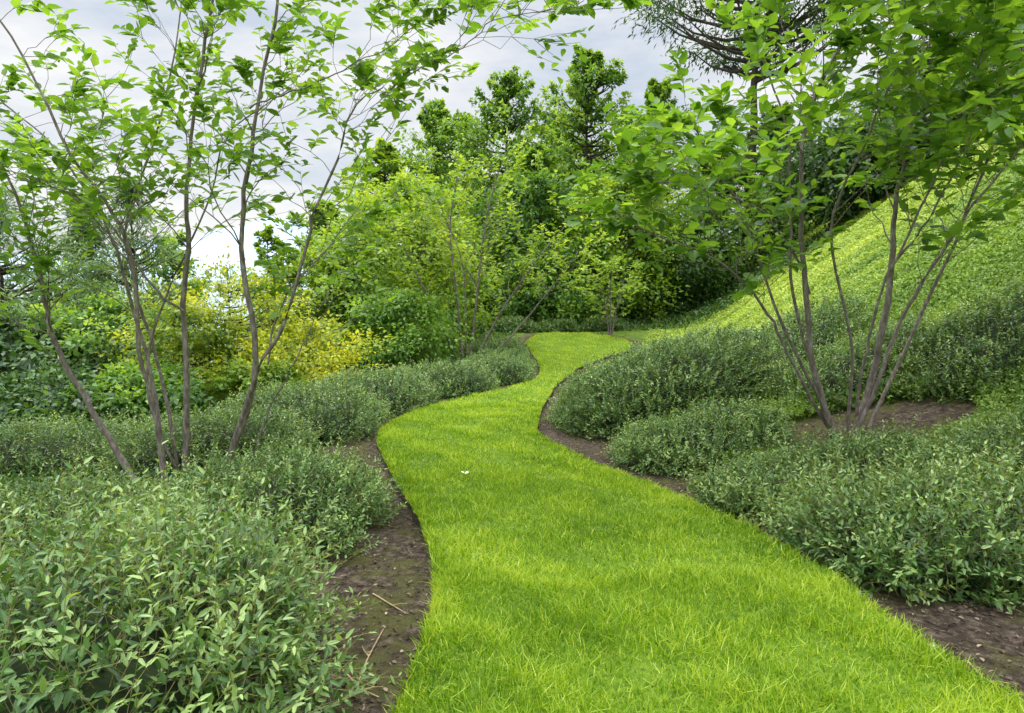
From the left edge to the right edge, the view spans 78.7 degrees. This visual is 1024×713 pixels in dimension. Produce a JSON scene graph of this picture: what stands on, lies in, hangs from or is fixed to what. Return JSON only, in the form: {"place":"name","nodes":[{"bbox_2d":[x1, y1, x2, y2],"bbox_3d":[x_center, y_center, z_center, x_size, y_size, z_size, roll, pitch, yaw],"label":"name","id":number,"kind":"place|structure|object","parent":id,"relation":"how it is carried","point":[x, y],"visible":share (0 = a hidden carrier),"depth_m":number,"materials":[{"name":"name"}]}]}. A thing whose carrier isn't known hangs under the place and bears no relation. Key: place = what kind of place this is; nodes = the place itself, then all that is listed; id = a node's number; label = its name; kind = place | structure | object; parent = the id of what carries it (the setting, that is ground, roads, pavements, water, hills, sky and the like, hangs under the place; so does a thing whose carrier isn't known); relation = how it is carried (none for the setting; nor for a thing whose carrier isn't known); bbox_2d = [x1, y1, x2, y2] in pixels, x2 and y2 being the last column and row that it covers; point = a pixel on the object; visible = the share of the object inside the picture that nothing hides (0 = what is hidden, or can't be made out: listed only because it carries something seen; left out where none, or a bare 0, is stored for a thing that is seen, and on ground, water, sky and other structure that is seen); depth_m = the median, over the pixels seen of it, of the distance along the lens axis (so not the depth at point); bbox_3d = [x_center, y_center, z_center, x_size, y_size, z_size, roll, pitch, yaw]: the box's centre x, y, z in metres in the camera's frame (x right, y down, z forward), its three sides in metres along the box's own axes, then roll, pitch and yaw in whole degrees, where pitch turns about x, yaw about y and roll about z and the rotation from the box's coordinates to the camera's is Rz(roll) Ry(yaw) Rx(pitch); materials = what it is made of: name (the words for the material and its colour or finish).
{"place":"outdoors","nodes":[
{"label":"outdoors","id":0,"kind":"place"},
{"bbox_2d":[3,275,320,365],"bbox_3d":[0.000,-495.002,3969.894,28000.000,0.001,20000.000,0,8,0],"label":"water","id":1,"kind":"structure","parent":0,"point":[178,280],"depth_m":2028.73,"materials":[{"name":"grey liquid"}]},
{"bbox_2d":[0,213,737,275],"bbox_3d":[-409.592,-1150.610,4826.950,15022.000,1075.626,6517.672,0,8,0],"label":"mountains","id":2,"kind":"structure","parent":0,"point":[209,245],"depth_m":6728.66,"materials":[{"name":"white"}]},
{"bbox_2d":[0,0,1015,256],"label":"sky","id":3,"kind":"structure","parent":0,"point":[641,60],"materials":[{"name":"white"}]},
{"bbox_2d":[6,131,1023,712],"bbox_3d":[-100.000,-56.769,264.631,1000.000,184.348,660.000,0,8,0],"label":"ground","id":4,"kind":"structure","parent":0,"point":[400,569],"depth_m":3.75,"materials":[{"name":"brown soil"}]},
{"bbox_2d":[0,181,127,360],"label":"pine tree","id":5,"kind":"object","parent":4,"relation":"on","point":[5,297],"visible":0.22,"depth_m":18.11,"materials":[{"name":"green plant"}]},
{"bbox_2d":[0,258,132,419],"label":"leafy tree","id":6,"kind":"object","parent":4,"relation":"on","point":[106,283],"visible":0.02,"depth_m":23.69,"materials":[{"name":"green plant"}]},
{"bbox_2d":[38,196,125,358],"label":"conifer tree","id":7,"kind":"object","parent":4,"relation":"on","point":[73,238],"visible":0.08,"depth_m":31.14,"materials":[{"name":"green plant"}]},
{"bbox_2d":[0,351,173,436],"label":"dark bush","id":8,"kind":"object","parent":4,"relation":"on","point":[29,393],"visible":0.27,"depth_m":10.77,"materials":[{"name":"green plant"}]},
{"bbox_2d":[0,300,178,420],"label":"dark bush","id":9,"kind":"object","parent":4,"relation":"on","point":[12,343],"visible":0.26,"depth_m":13.69,"materials":[{"name":"green plant"}]},
{"bbox_2d":[0,461,180,552],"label":"shrub","id":10,"kind":"object","parent":4,"relation":"on","point":[43,494],"visible":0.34,"depth_m":5.33,"materials":[{"name":"green plant"}]},
{"bbox_2d":[0,405,197,483],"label":"shrub","id":11,"kind":"object","parent":4,"relation":"on","point":[29,449],"visible":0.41,"depth_m":7.57,"materials":[{"name":"green plant"}]},
{"bbox_2d":[0,288,206,406],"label":"leafy bush","id":12,"kind":"object","parent":4,"relation":"on","point":[104,306],"visible":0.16,"depth_m":14.48,"materials":[{"name":"green plant"}]},
{"bbox_2d":[7,355,235,435],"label":"leafy bush","id":13,"kind":"object","parent":4,"relation":"on","point":[173,393],"visible":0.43,"depth_m":11.18,"materials":[{"name":"green plant"}]},
{"bbox_2d":[58,175,213,407],"bbox_3d":[-11.906,-1.316,19.803,6.993,8.919,6.544,0,8,0],"label":"pine tree","id":14,"kind":"object","parent":4,"relation":"on","point":[115,270],"visible":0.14,"depth_m":19.69,"materials":[{"name":"green plant"}]},
{"bbox_2d":[94,229,244,374],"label":"leafy tree","id":15,"kind":"object","parent":4,"relation":"on","point":[164,273],"visible":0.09,"depth_m":26.26,"materials":[{"name":"green plant"}]},
{"bbox_2d":[112,296,273,412],"bbox_3d":[-6.821,0.161,13.656,3.240,3.061,3.741,-7,11,-39],"label":"leafy bush","id":16,"kind":"object","parent":4,"relation":"on","point":[200,347],"visible":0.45,"depth_m":13.16,"materials":[{"name":"green plant"}]},
{"bbox_2d":[57,397,335,482],"bbox_3d":[-3.792,1.091,7.834,3.011,1.184,2.477,0,8,0],"label":"shrub","id":17,"kind":"object","parent":4,"relation":"on","point":[211,426],"visible":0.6,"depth_m":7.35,"materials":[{"name":"green plant"}]},
{"bbox_2d":[0,437,401,712],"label":"shrub","id":18,"kind":"object","parent":4,"relation":"on","point":[134,621],"visible":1,"depth_m":2.28,"materials":[{"name":"green plant"}]},
{"bbox_2d":[83,245,340,411],"bbox_3d":[-6.535,-0.268,14.382,5.576,4.567,6.298,0,8,0],"label":"golden bush","id":19,"kind":"object","parent":4,"relation":"on","point":[221,288],"visible":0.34,"depth_m":13.92,"materials":[{"name":"yellow plant"}]},
{"bbox_2d":[165,223,335,394],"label":"leafy tree","id":20,"kind":"object","parent":4,"relation":"on","point":[266,234],"visible":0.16,"depth_m":20.02,"materials":[{"name":"green plant"}]},
{"bbox_2d":[99,430,426,574],"bbox_3d":[-1.893,1.103,4.966,2.368,1.131,2.732,0,8,0],"label":"shrub","id":21,"kind":"object","parent":4,"relation":"on","point":[295,481],"visible":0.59,"depth_m":4.62,"materials":[{"name":"green plant"}]},
{"bbox_2d":[208,355,317,406],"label":"leafy bush","id":22,"kind":"object","parent":4,"relation":"on","point":[276,373],"visible":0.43,"depth_m":12.47,"materials":[{"name":"green plant"}]},
{"bbox_2d":[198,371,397,445],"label":"shrub","id":23,"kind":"object","parent":4,"relation":"on","point":[342,416],"visible":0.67,"depth_m":9.43,"materials":[{"name":"green plant"}]},
{"bbox_2d":[204,313,411,398],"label":"golden bush","id":24,"kind":"object","parent":4,"relation":"on","point":[319,359],"visible":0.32,"depth_m":13.57,"materials":[{"name":"yellow plant"}]},
{"bbox_2d":[0,0,652,482],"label":"multi stem tree","id":25,"kind":"object","parent":4,"relation":"on","point":[92,196],"visible":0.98,"depth_m":6.24,"materials":[{"name":"green plant"}]},
{"bbox_2d":[238,199,420,372],"bbox_3d":[-7.293,-1.949,24.277,8.286,8.122,8.788,0,8,0],"label":"leafy tree","id":26,"kind":"object","parent":4,"relation":"on","point":[320,213],"visible":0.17,"depth_m":23.08,"materials":[{"name":"green plant"}]},
{"bbox_2d":[265,206,440,374],"bbox_3d":[-5.584,-2.137,22.156,6.272,6.273,7.132,0,8,0],"label":"leafy bush","id":27,"kind":"object","parent":4,"relation":"on","point":[361,284],"visible":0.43,"depth_m":20.79,"materials":[{"name":"green plant"}]},
{"bbox_2d":[342,669,382,697],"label":"fallen twig","id":28,"kind":"object","parent":4,"relation":"on","point":[349,676],"visible":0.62,"depth_m":2.57,"materials":[{"name":"brown wood"}]},
{"bbox_2d":[358,629,383,684],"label":"fallen twig","id":29,"kind":"object","parent":4,"relation":"on","point":[369,654],"visible":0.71,"depth_m":2.89,"materials":[{"name":"brown wood"}]},
{"bbox_2d":[303,360,446,417],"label":"shrub","id":30,"kind":"object","parent":4,"relation":"on","point":[403,397],"visible":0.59,"depth_m":11.88,"materials":[{"name":"green plant"}]},
{"bbox_2d":[279,137,487,333],"bbox_3d":[-6.376,-5.355,31.821,10.240,11.148,9.534,6,10,34],"label":"leafy tree","id":31,"kind":"object","parent":4,"relation":"on","point":[390,162],"visible":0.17,"depth_m":30.62,"materials":[{"name":"green plant"}]},
{"bbox_2d":[372,593,406,612],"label":"fallen twig","id":32,"kind":"object","parent":4,"relation":"on","point":[389,603],"visible":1,"depth_m":3.45,"materials":[{"name":"brown wood"}]},
{"bbox_2d":[301,97,501,307],"bbox_3d":[-4.518,-8.316,39.598,15.869,15.538,15.228,2,8,13],"label":"pointed tree","id":33,"kind":"object","parent":4,"relation":"on","point":[435,119],"visible":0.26,"depth_m":37.67,"materials":[{"name":"green plant"}]},
{"bbox_2d":[330,285,483,374],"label":"leafy bush","id":34,"kind":"object","parent":4,"relation":"on","point":[391,319],"visible":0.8,"depth_m":18.86,"materials":[{"name":"green plant"}]},
{"bbox_2d":[330,167,504,347],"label":"leafy tree","id":35,"kind":"object","parent":4,"relation":"on","point":[421,235],"visible":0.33,"depth_m":23.70,"materials":[{"name":"green plant"}]},
{"bbox_2d":[0,217,845,523],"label":"undergrowth","id":36,"kind":"object","parent":4,"relation":"on","point":[680,317],"visible":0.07,"depth_m":26.56,"materials":[{"name":"green plant"}]},
{"bbox_2d":[345,109,505,293],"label":"pointed tree","id":37,"kind":"object","parent":4,"relation":"on","point":[466,128],"visible":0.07,"depth_m":42.56,"materials":[{"name":"green plant"}]},
{"bbox_2d":[384,356,502,398],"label":"shrub","id":38,"kind":"object","parent":4,"relation":"on","point":[463,380],"visible":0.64,"depth_m":14.03,"materials":[{"name":"green plant"}]},
{"bbox_2d":[344,65,630,310],"bbox_3d":[-1.354,-8.783,38.538,19.066,17.146,15.319,-4,9,-23],"label":"pointed tree","id":39,"kind":"object","parent":4,"relation":"on","point":[505,92],"visible":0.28,"depth_m":37.28,"materials":[{"name":"green plant"}]},
{"bbox_2d":[358,120,624,360],"bbox_3d":[-0.565,-3.416,19.952,8.509,7.740,5.003,0,8,0],"label":"multi stem tree","id":40,"kind":"object","parent":4,"relation":"on","point":[450,255],"visible":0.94,"depth_m":19.96,"materials":[{"name":"green plant"}]},
{"bbox_2d":[467,333,529,357],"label":"shrub","id":41,"kind":"object","parent":4,"relation":"on","point":[494,342],"visible":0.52,"depth_m":21.64,"materials":[{"name":"green plant"}]},
{"bbox_2d":[462,351,536,386],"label":"shrub","id":42,"kind":"object","parent":4,"relation":"on","point":[509,373],"visible":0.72,"depth_m":15.98,"materials":[{"name":"green plant"}]},
{"bbox_2d":[468,346,537,370],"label":"shrub","id":43,"kind":"object","parent":4,"relation":"on","point":[526,354],"visible":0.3,"depth_m":18.58,"materials":[{"name":"green plant"}]},
{"bbox_2d":[493,314,537,332],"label":"shrub","id":44,"kind":"object","parent":4,"relation":"on","point":[516,323],"visible":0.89,"depth_m":26.46,"materials":[{"name":"green plant"}]},
{"bbox_2d":[450,142,610,315],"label":"leafy tree","id":45,"kind":"object","parent":4,"relation":"on","point":[539,159],"visible":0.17,"depth_m":33.19,"materials":[{"name":"green plant"}]},
{"bbox_2d":[451,166,621,321],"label":"dark tree","id":46,"kind":"object","parent":4,"relation":"on","point":[536,195],"visible":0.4,"depth_m":29.78,"materials":[{"name":"green plant"}]},
{"bbox_2d":[480,243,604,326],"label":"leafy bush","id":47,"kind":"object","parent":4,"relation":"on","point":[559,297],"visible":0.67,"depth_m":27.87,"materials":[{"name":"green plant"}]},
{"bbox_2d":[471,112,628,284],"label":"pointed tree","id":48,"kind":"object","parent":4,"relation":"on","point":[548,123],"visible":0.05,"depth_m":43.61,"materials":[{"name":"green plant"}]},
{"bbox_2d":[536,317,582,332],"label":"shrub","id":49,"kind":"object","parent":4,"relation":"on","point":[559,327],"visible":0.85,"depth_m":26.65,"materials":[{"name":"green plant"}]},
{"bbox_2d":[376,344,749,655],"bbox_3d":[0.936,0.384,13.645,4.929,1.706,25.053,1,8,7],"label":"lawn edge","id":50,"kind":"object","parent":4,"relation":"on","point":[414,515],"visible":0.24,"depth_m":6.93,"materials":[{"name":"soil"}]},
{"bbox_2d":[540,223,647,322],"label":"leafy bush","id":51,"kind":"object","parent":4,"relation":"on","point":[586,233],"visible":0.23,"depth_m":29.04,"materials":[{"name":"green plant"}]},
{"bbox_2d":[581,315,627,331],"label":"shrub","id":52,"kind":"object","parent":4,"relation":"on","point":[599,323],"visible":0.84,"depth_m":26.85,"materials":[{"name":"green plant"}]},
{"bbox_2d":[576,256,648,335],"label":"young tree","id":53,"kind":"object","parent":4,"relation":"on","point":[600,286],"visible":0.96,"depth_m":25.51,"materials":[{"name":"green plant"}]},
{"bbox_2d":[440,42,789,307],"bbox_3d":[4.522,-8.776,36.845,18.495,17.910,16.596,0,8,0],"label":"pointed tree","id":54,"kind":"object","parent":4,"relation":"on","point":[583,92],"visible":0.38,"depth_m":35.13,"materials":[{"name":"green plant"}]},
{"bbox_2d":[547,159,694,322],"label":"leafy tree","id":55,"kind":"object","parent":4,"relation":"on","point":[614,185],"visible":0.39,"depth_m":29.32,"materials":[{"name":"green plant"}]},
{"bbox_2d":[577,347,683,390],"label":"shrub","id":56,"kind":"object","parent":4,"relation":"on","point":[611,366],"depth_m":13.83,"materials":[{"name":"green plant"}]},
{"bbox_2d":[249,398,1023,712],"bbox_3d":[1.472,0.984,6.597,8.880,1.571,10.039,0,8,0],"label":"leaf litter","id":57,"kind":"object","parent":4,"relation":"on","point":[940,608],"visible":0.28,"depth_m":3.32,"materials":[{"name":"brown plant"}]},
{"bbox_2d":[626,322,714,354],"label":"shrub","id":58,"kind":"object","parent":4,"relation":"on","point":[687,334],"visible":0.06,"depth_m":19.34,"materials":[{"name":"green plant"}]},
{"bbox_2d":[539,316,803,442],"bbox_3d":[2.527,0.410,10.186,4.189,2.258,3.688,0,8,0],"label":"shrub","id":59,"kind":"object","parent":4,"relation":"on","point":[608,401],"visible":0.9,"depth_m":9.31,"materials":[{"name":"green plant"}]},
{"bbox_2d":[606,221,743,317],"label":"bush","id":60,"kind":"object","parent":4,"relation":"on","point":[692,279],"visible":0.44,"depth_m":31.34,"materials":[{"name":"green plant"}]},
{"bbox_2d":[587,76,767,293],"bbox_3d":[9.311,-9.251,41.932,15.455,17.878,19.541,-4,9,-24],"label":"pointed tree","id":61,"kind":"object","parent":4,"relation":"on","point":[660,91],"visible":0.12,"depth_m":39.67,"materials":[{"name":"green plant"}]},
{"bbox_2d":[600,387,803,477],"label":"shrub","id":62,"kind":"object","parent":4,"relation":"on","point":[672,445],"visible":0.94,"depth_m":7.24,"materials":[{"name":"green plant"}]},
{"bbox_2d":[628,144,805,298],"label":"leafy tree","id":63,"kind":"object","parent":4,"relation":"on","point":[726,204],"visible":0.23,"depth_m":34.53,"materials":[{"name":"green plant"}]},
{"bbox_2d":[606,0,887,275],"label":"conifer tree","id":64,"kind":"object","parent":4,"relation":"on","point":[715,46],"visible":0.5,"depth_m":34.52,"materials":[{"name":"green plant"}]},
{"bbox_2d":[678,101,845,280],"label":"leafy tree","id":65,"kind":"object","parent":4,"relation":"on","point":[769,128],"visible":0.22,"depth_m":34.13,"materials":[{"name":"green plant"}]},
{"bbox_2d":[693,287,879,371],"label":"shrub","id":66,"kind":"object","parent":4,"relation":"on","point":[823,329],"visible":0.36,"depth_m":10.68,"materials":[{"name":"green plant"}]},
{"bbox_2d":[558,0,1023,438],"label":"multi stem tree","id":67,"kind":"object","parent":4,"relation":"on","point":[998,38],"visible":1,"depth_m":6.20,"materials":[{"name":"green plant"}]},
{"bbox_2d":[558,101,1023,509],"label":"ground cover","id":68,"kind":"object","parent":4,"relation":"on","point":[997,393],"visible":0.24,"depth_m":11.14,"materials":[{"name":"green plant"}]},
{"bbox_2d":[668,412,1009,526],"bbox_3d":[2.933,1.121,5.640,2.930,1.177,2.263,0,8,0],"label":"shrub","id":69,"kind":"object","parent":4,"relation":"on","point":[743,489],"visible":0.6,"depth_m":5.54,"materials":[{"name":"green plant"}]},
{"bbox_2d":[761,111,933,226],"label":"evergreen tree","id":70,"kind":"object","parent":4,"relation":"on","point":[820,151],"visible":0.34,"depth_m":25.51,"materials":[{"name":"green plant"}]},
{"bbox_2d":[762,300,988,413],"bbox_3d":[4.940,0.074,8.590,2.826,1.671,2.035,0,8,0],"label":"shrub","id":71,"kind":"object","parent":4,"relation":"on","point":[834,375],"visible":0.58,"depth_m":8.35,"materials":[{"name":"green plant"}]},
{"bbox_2d":[736,423,1023,613],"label":"shrub","id":72,"kind":"object","parent":4,"relation":"on","point":[968,538],"visible":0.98,"depth_m":3.88,"materials":[{"name":"green plant"}]},
{"bbox_2d":[786,45,974,159],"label":"leafy tree","id":73,"kind":"object","parent":4,"relation":"on","point":[874,71],"visible":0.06,"depth_m":29.63,"materials":[{"name":"green plant"}]},
{"bbox_2d":[806,60,1023,202],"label":"evergreen tree","id":74,"kind":"object","parent":4,"relation":"on","point":[921,110],"visible":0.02,"depth_m":22.61,"materials":[{"name":"green plant"}]},
{"bbox_2d":[873,265,1023,405],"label":"shrub","id":75,"kind":"object","parent":4,"relation":"on","point":[989,339],"visible":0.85,"depth_m":7.54,"materials":[{"name":"green plant"}]},
{"bbox_2d":[878,4,1021,76],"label":"conifer tree","id":76,"kind":"object","parent":4,"relation":"on","point":[921,37],"visible":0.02,"depth_m":26.27,"materials":[{"name":"green plant"}]},
{"bbox_2d":[919,395,1023,483],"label":"shrub","id":77,"kind":"object","parent":4,"relation":"on","point":[993,443],"visible":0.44,"depth_m":5.57,"materials":[{"name":"green plant"}]},
{"bbox_2d":[967,661,1013,685],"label":"fallen twig","id":78,"kind":"object","parent":4,"relation":"on","point":[987,679],"visible":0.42,"depth_m":2.63,"materials":[{"name":"brown wood"}]},
{"bbox_2d":[374,331,1023,712],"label":"lawn path","id":79,"kind":"structure","parent":0,"point":[860,672],"depth_m":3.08,"materials":[{"name":"green plant"}]}
]}

